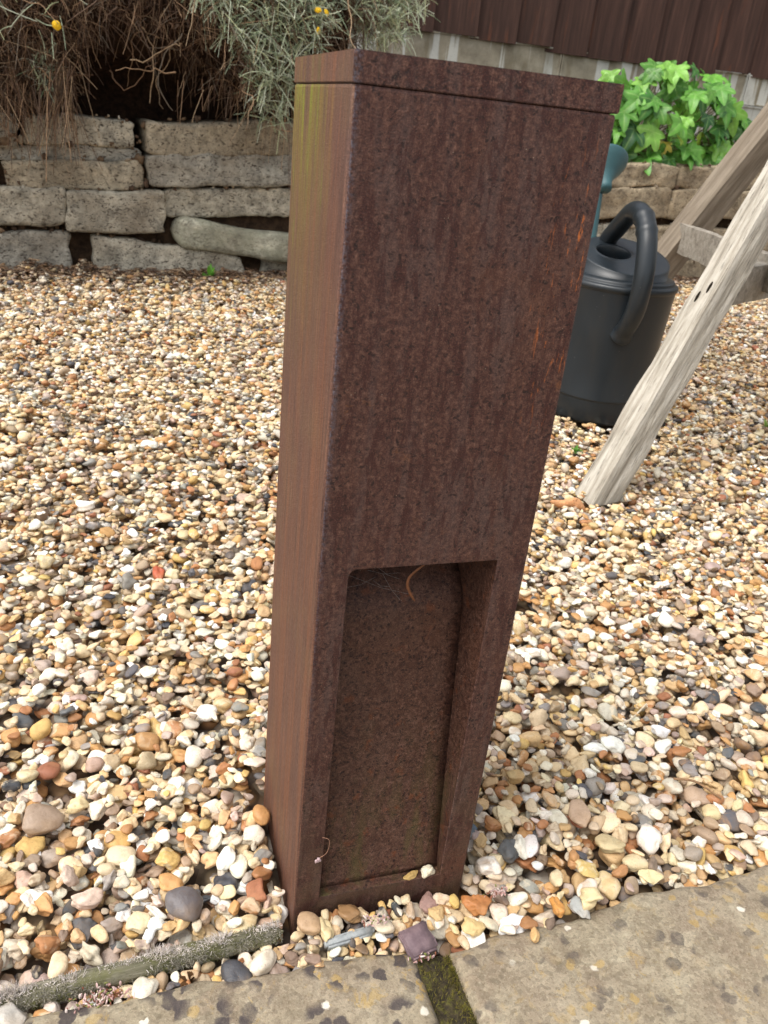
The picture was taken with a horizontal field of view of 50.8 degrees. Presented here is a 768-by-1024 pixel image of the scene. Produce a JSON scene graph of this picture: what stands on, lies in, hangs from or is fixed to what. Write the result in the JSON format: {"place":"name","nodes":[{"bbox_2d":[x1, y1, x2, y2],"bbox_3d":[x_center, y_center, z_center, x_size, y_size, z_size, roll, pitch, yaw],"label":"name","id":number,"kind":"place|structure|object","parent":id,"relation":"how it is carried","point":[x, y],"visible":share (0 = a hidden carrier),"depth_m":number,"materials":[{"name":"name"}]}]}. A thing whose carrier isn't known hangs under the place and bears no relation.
{"place":"outdoors","nodes":[
{"label":"outdoors","id":0,"kind":"place"},
{"bbox_2d":[0,258,767,1017],"bbox_3d":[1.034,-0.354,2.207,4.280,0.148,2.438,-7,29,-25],"label":"gravel","id":1,"kind":"structure","parent":0,"point":[626,750],"depth_m":1.01,"materials":[{"name":"beige gravel"}]},
{"bbox_2d":[0,1002,27,1023],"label":"pebble","id":2,"kind":"object","parent":1,"relation":"on","point":[12,1013],"visible":1,"depth_m":0.57,"materials":[{"name":"white stone"}]},
{"bbox_2d":[32,973,47,981],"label":"pebble","id":3,"kind":"object","parent":1,"relation":"on","point":[44,976],"visible":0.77,"depth_m":0.61,"materials":[{"name":"pink stone"}]},
{"bbox_2d":[22,803,64,835],"bbox_3d":[-0.302,0.273,0.719,0.035,0.020,0.030,-3,27,-17],"label":"pebble","id":4,"kind":"object","parent":1,"relation":"on","point":[40,819],"visible":1,"depth_m":0.71,"materials":[{"name":"beige stone"}]},
{"bbox_2d":[74,500,94,511],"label":"pebble","id":5,"kind":"object","parent":1,"relation":"on","point":[83,506],"visible":1,"depth_m":1.21,"materials":[{"name":"white stone"}]},
{"bbox_2d":[65,981,134,1013],"bbox_3d":[-0.204,0.351,0.588,0.051,0.012,0.020,-3,27,-17],"label":"sedum","id":6,"kind":"object","parent":1,"relation":"on","point":[101,992],"visible":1,"depth_m":0.59,"materials":[{"name":"pink plant"}]},
{"bbox_2d":[0,918,282,1011],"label":"edging log","id":7,"kind":"object","parent":1,"relation":"on","point":[24,997],"visible":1,"depth_m":0.61,"materials":[{"name":"grey wood"}]},
{"bbox_2d":[132,976,158,998],"bbox_3d":[-0.178,0.353,0.600,0.017,0.010,0.021,10,26,8],"label":"pebble","id":8,"kind":"object","parent":1,"relation":"on","point":[143,987],"visible":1,"depth_m":0.60,"materials":[{"name":"white stone"}]},
{"bbox_2d":[152,566,164,578],"bbox_3d":[-0.304,0.084,1.091,0.017,0.016,0.029,-3,27,-17],"label":"brick chip","id":9,"kind":"object","parent":1,"relation":"on","point":[158,572],"visible":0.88,"depth_m":1.08,"materials":[{"name":"brick"}]},
{"bbox_2d":[165,886,202,921],"bbox_3d":[-0.162,0.316,0.651,0.030,0.018,0.026,8,26,5],"label":"pebble","id":10,"kind":"object","parent":1,"relation":"on","point":[184,903],"visible":1,"depth_m":0.65,"materials":[{"name":"grey stone"}]},
{"bbox_2d":[179,971,199,986],"bbox_3d":[-0.146,0.350,0.610,0.016,0.010,0.011,-3,27,-17],"label":"dried leaf","id":11,"kind":"object","parent":1,"relation":"on","point":[189,974],"visible":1,"depth_m":0.61,"materials":[{"name":"brown plant"}]},
{"bbox_2d":[201,264,216,276],"bbox_3d":[-0.558,-0.760,2.553,0.061,0.046,0.051,4,26,-6],"label":"weed","id":12,"kind":"object","parent":1,"relation":"on","point":[210,271],"visible":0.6,"depth_m":2.55,"materials":[{"name":"green plant"}]},
{"bbox_2d":[24,953,438,1023],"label":"paving slab","id":13,"kind":"structure","parent":1,"relation":"on","point":[379,989],"depth_m":0.60,"materials":[{"name":"beige stone"}]},
{"bbox_2d":[416,953,478,1023],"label":"moss","id":14,"kind":"object","parent":13,"relation":"on","point":[445,991],"visible":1,"depth_m":0.62,"materials":[{"name":"green plant"}]},
{"bbox_2d":[408,952,435,962],"bbox_3d":[0.030,0.349,0.635,0.024,0.010,0.008,-3,27,-17],"label":"sedum","id":15,"kind":"object","parent":14,"relation":"on","point":[425,956],"visible":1,"depth_m":0.63,"materials":[{"name":"pink plant"}]},
{"bbox_2d":[221,959,252,981],"bbox_3d":[-0.113,0.356,0.619,0.023,0.016,0.029,-3,27,-17],"label":"pebble","id":16,"kind":"object","parent":1,"relation":"on","point":[233,970],"visible":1,"depth_m":0.62,"materials":[{"name":"grey stone"}]},
{"bbox_2d":[249,948,276,975],"bbox_3d":[-0.093,0.348,0.624,0.013,0.014,0.026,25,32,34],"label":"pebble","id":17,"kind":"object","parent":1,"relation":"on","point":[263,962],"visible":1,"depth_m":0.62,"materials":[{"name":"white stone"}]},
{"bbox_2d":[297,911,320,935],"bbox_3d":[-0.060,0.331,0.650,0.019,0.010,0.021,-3,27,-17],"label":"pebble","id":18,"kind":"object","parent":1,"relation":"on","point":[308,922],"visible":1,"depth_m":0.65,"materials":[{"name":"beige stone"}]},
{"bbox_2d":[319,917,333,941],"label":"pebble","id":19,"kind":"object","parent":1,"relation":"on","point":[327,932],"visible":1,"depth_m":0.65,"materials":[{"name":"beige stone"}]},
{"bbox_2d":[323,925,374,950],"bbox_3d":[-0.028,0.342,0.649,0.043,0.011,0.008,-5,45,-23],"label":"slate strip","id":20,"kind":"object","parent":1,"relation":"on","point":[342,939],"visible":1,"depth_m":0.65,"materials":[{"name":"grey stone"}]},
{"bbox_2d":[338,904,360,923],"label":"pebble","id":21,"kind":"object","parent":1,"relation":"on","point":[350,913],"visible":1,"depth_m":0.66,"materials":[{"name":"brown stone"}]},
{"bbox_2d":[0,148,731,270],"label":"flower bed","id":22,"kind":"object","parent":1,"relation":"on","point":[79,246],"depth_m":2.58,"materials":[{"name":"soil"}]},
{"bbox_2d":[0,0,440,192],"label":"santolina shrub","id":23,"kind":"object","parent":22,"relation":"on","point":[133,60],"visible":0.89,"depth_m":2.30,"materials":[{"name":"plant"}]},
{"bbox_2d":[348,0,767,147],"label":"garden fence","id":24,"kind":"object","parent":22,"relation":"on","point":[587,39],"visible":0.3,"depth_m":3.58,"materials":[{"name":"brown stained timber"},{"name":"weathered concrete"}]},
{"bbox_2d":[362,913,390,927],"bbox_3d":[-0.006,0.326,0.648,0.025,0.012,0.011,-3,27,-17],"label":"sedum","id":25,"kind":"object","parent":1,"relation":"on","point":[383,918],"visible":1,"depth_m":0.65,"materials":[{"name":"plant"}]},
{"bbox_2d":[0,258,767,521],"bbox_3d":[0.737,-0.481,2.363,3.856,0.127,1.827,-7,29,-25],"label":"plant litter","id":26,"kind":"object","parent":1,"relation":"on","point":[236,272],"visible":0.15,"depth_m":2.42,"materials":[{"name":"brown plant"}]},
{"bbox_2d":[373,917,394,933],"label":"pebble","id":27,"kind":"object","parent":1,"relation":"on","point":[388,927],"visible":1,"depth_m":0.65,"materials":[{"name":"beige stone"}]},
{"bbox_2d":[0,110,767,276],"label":"retaining wall","id":28,"kind":"structure","parent":1,"relation":"on","point":[184,158],"depth_m":2.47,"materials":[{"name":"stone"}]},
{"bbox_2d":[597,58,751,175],"bbox_3d":[1.176,-1.556,3.283,0.937,0.499,0.302,-7,29,-25],"label":"ivy","id":29,"kind":"object","parent":28,"relation":"on","point":[731,123],"visible":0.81,"depth_m":3.21,"materials":[{"name":"green plant"}]},
{"bbox_2d":[397,921,437,961],"bbox_3d":[0.027,0.341,0.643,0.028,0.007,0.024,-7,43,-35],"label":"slate chip","id":30,"kind":"object","parent":1,"relation":"on","point":[417,939],"visible":1,"depth_m":0.64,"materials":[{"name":"stone"}]},
{"bbox_2d":[419,891,437,914],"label":"pebble","id":31,"kind":"object","parent":1,"relation":"on","point":[427,901],"visible":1,"depth_m":0.69,"materials":[{"name":"pink stone"}]},
{"bbox_2d":[264,48,624,938],"bbox_3d":[0.004,0.035,0.620,0.151,0.660,0.148,-3,27,-17],"label":"bollard","id":32,"kind":"object","parent":1,"relation":"on","point":[442,214],"visible":1,"depth_m":0.51,"materials":[{"name":"metal"}]},
{"bbox_2d":[315,837,329,862],"bbox_3d":[-0.049,0.265,0.634,0.011,0.028,0.003,-3,27,-17],"label":"dried sprig","id":33,"kind":"object","parent":32,"relation":"attached to","point":[318,860],"visible":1,"depth_m":0.64,"materials":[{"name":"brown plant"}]},
{"bbox_2d":[349,569,406,595],"bbox_3d":[0.000,0.051,0.561,0.053,0.034,0.024,-3,27,-17],"label":"cobweb","id":34,"kind":"object","parent":32,"relation":"attached to","point":[378,584],"visible":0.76,"depth_m":0.57},
{"bbox_2d":[403,870,417,879],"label":"pebble","id":35,"kind":"object","parent":32,"relation":"on","point":[412,874],"visible":1,"depth_m":0.69,"materials":[{"name":"stone"}]},
{"bbox_2d":[406,565,424,600],"bbox_3d":[0.025,0.045,0.550,0.021,0.037,0.003,-3,27,-17],"label":"dried leaf","id":36,"kind":"object","parent":32,"relation":"hanging from","point":[408,580],"visible":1,"depth_m":0.55,"materials":[{"name":"brown plant"}]},
{"bbox_2d":[421,864,435,878],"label":"pebble","id":37,"kind":"object","parent":32,"relation":"on","point":[427,870],"visible":1,"depth_m":0.69,"materials":[{"name":"white stone"}]},
{"bbox_2d":[461,916,485,936],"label":"pebble","id":38,"kind":"object","parent":1,"relation":"on","point":[472,927],"visible":1,"depth_m":0.66,"materials":[{"name":"beige stone"}]},
{"bbox_2d":[470,824,476,839],"bbox_3d":[0.076,0.298,0.750,0.018,0.012,0.023,18,29,23],"label":"slate chip","id":39,"kind":"object","parent":1,"relation":"on","point":[474,827],"visible":0.23,"depth_m":0.75,"materials":[{"name":"grey stone"}]},
{"bbox_2d":[461,894,491,916],"bbox_3d":[0.078,0.332,0.680,0.026,0.011,0.017,3,26,-6],"label":"pebble","id":40,"kind":"object","parent":1,"relation":"on","point":[476,905],"visible":1,"depth_m":0.68,"materials":[{"name":"orange stone"}]},
{"bbox_2d":[483,884,510,898],"bbox_3d":[0.094,0.318,0.677,0.026,0.010,0.011,-3,27,-17],"label":"sedum","id":41,"kind":"object","parent":1,"relation":"on","point":[497,892],"visible":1,"depth_m":0.68,"materials":[{"name":"pink plant"}]},
{"bbox_2d":[549,896,564,917],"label":"pebble","id":42,"kind":"object","parent":1,"relation":"on","point":[557,905],"visible":1,"depth_m":0.68,"materials":[{"name":"orange stone"}]},
{"bbox_2d":[550,498,585,511],"bbox_3d":[0.318,-0.013,1.393,0.068,0.026,0.008,4,26,-4],"label":"dried leaf","id":43,"kind":"object","parent":1,"relation":"on","point":[573,502],"visible":0.98,"depth_m":1.39,"materials":[{"name":"brown plant"}]},
{"bbox_2d":[571,445,582,453],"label":"weed","id":44,"kind":"object","parent":1,"relation":"on","point":[575,449],"visible":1,"depth_m":1.62,"materials":[{"name":"green plant"}]},
{"bbox_2d":[568,799,590,827],"bbox_3d":[0.188,0.290,0.779,0.020,0.012,0.032,10,26,8],"label":"pebble","id":45,"kind":"object","parent":1,"relation":"on","point":[579,813],"visible":1,"depth_m":0.78,"materials":[{"name":"beige stone"}]},
{"bbox_2d":[569,896,590,918],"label":"pebble","id":46,"kind":"object","parent":1,"relation":"on","point":[575,904],"visible":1,"depth_m":0.69,"materials":[{"name":"grey stone"}]},
{"bbox_2d":[580,887,603,909],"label":"pebble","id":47,"kind":"object","parent":1,"relation":"on","point":[590,897],"visible":1,"depth_m":0.69,"materials":[{"name":"beige stone"}]},
{"bbox_2d":[449,865,767,1023],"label":"paving slab","id":48,"kind":"structure","parent":1,"relation":"on","point":[689,955],"depth_m":0.65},
{"bbox_2d":[530,927,539,942],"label":"pebble","id":49,"kind":"object","parent":48,"relation":"on","point":[534,935],"visible":1,"depth_m":0.66,"materials":[{"name":"stone"}]},
{"bbox_2d":[556,144,678,425],"bbox_3d":[0.481,-0.515,1.801,0.255,0.550,0.494,-3,27,-17],"label":"watering can","id":50,"kind":"object","parent":1,"relation":"on","point":[629,290],"visible":0.83,"depth_m":1.68,"materials":[{"name":"grey plastic"}]},
{"bbox_2d":[612,703,646,726],"bbox_3d":[0.282,0.234,0.927,0.061,0.011,0.005,-14,32,-35],"label":"twig","id":51,"kind":"object","parent":1,"relation":"on","point":[624,722],"visible":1,"depth_m":0.93,"materials":[{"name":"beige wood"}]},
{"bbox_2d":[575,102,767,505],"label":"wooden frame","id":52,"kind":"object","parent":1,"relation":"on","point":[734,259],"visible":0.94,"depth_m":1.48,"materials":[{"name":"beige wood"}]},
{"bbox_2d":[673,777,721,798],"bbox_3d":[0.319,0.279,0.822,0.048,0.009,0.004,20,29,26],"label":"twig","id":53,"kind":"object","parent":1,"relation":"on","point":[697,782],"visible":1,"depth_m":0.82,"materials":[{"name":"brown wood"}]}
]}

